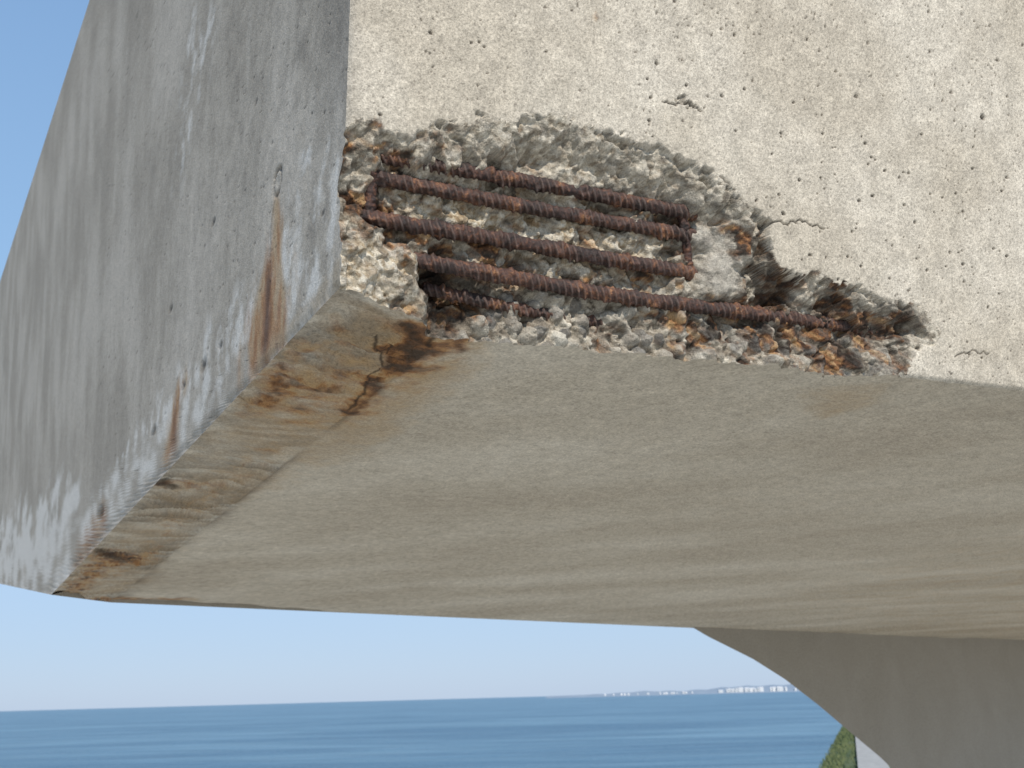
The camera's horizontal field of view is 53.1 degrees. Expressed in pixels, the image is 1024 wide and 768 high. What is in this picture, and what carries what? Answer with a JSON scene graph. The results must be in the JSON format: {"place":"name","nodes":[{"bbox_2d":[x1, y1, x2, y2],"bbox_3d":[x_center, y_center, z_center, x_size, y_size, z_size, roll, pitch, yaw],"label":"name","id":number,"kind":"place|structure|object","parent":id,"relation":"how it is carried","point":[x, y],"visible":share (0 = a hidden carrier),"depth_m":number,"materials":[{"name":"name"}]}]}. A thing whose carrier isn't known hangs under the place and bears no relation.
{"place":"outdoors","nodes":[
{"label":"outdoors","id":0,"kind":"place"},
{"bbox_2d":[0,0,790,710],"label":"sky","id":1,"kind":"structure","parent":0,"point":[57,652],"materials":[{"name":"blue"}]},
{"bbox_2d":[0,692,841,767],"bbox_3d":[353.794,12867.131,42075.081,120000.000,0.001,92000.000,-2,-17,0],"label":"sea","id":2,"kind":"structure","parent":0,"point":[772,730],"depth_m":246.87,"materials":[{"name":"liquid"}]},
{"bbox_2d":[546,684,800,697],"bbox_3d":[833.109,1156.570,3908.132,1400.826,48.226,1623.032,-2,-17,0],"label":"distant headland","id":3,"kind":"structure","parent":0,"point":[790,687],"depth_m":3852.55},
{"bbox_2d":[604,686,796,695],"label":"distant town","id":4,"kind":"object","parent":3,"relation":"on","point":[757,689],"visible":1,"depth_m":3183.64},
{"bbox_2d":[822,728,890,767],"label":"grass embankment","id":5,"kind":"structure","parent":0,"point":[846,761],"depth_m":94.17,"materials":[{"name":"green plant"}]},
{"bbox_2d":[819,726,857,767],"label":"shore grass","id":6,"kind":"structure","parent":5,"relation":"on","point":[843,742],"depth_m":110.85,"materials":[{"name":"green plant"}]},
{"bbox_2d":[693,627,1023,767],"bbox_3d":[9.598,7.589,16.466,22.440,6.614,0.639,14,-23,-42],"label":"flared pier column","id":7,"kind":"structure","parent":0,"point":[910,702],"depth_m":12.42,"materials":[{"name":"concrete"}]},
{"bbox_2d":[0,0,1023,639],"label":"concrete pier cap","id":8,"kind":"object","parent":7,"relation":"on","point":[246,360],"visible":0.99,"depth_m":2.23,"materials":[{"name":"beige concrete"}]},
{"bbox_2d":[361,153,877,335],"bbox_3d":[0.268,-0.229,1.907,1.155,0.268,0.135,6,-19,-23],"label":"exposed rebar","id":9,"kind":"object","parent":8,"relation":"attached to","point":[683,231],"visible":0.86,"depth_m":1.79,"materials":[{"name":"metal"}]},
{"bbox_2d":[855,737,889,767],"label":"coastal path","id":10,"kind":"structure","parent":0,"point":[867,757],"depth_m":85.06,"materials":[{"name":"grey concrete"}]}
]}

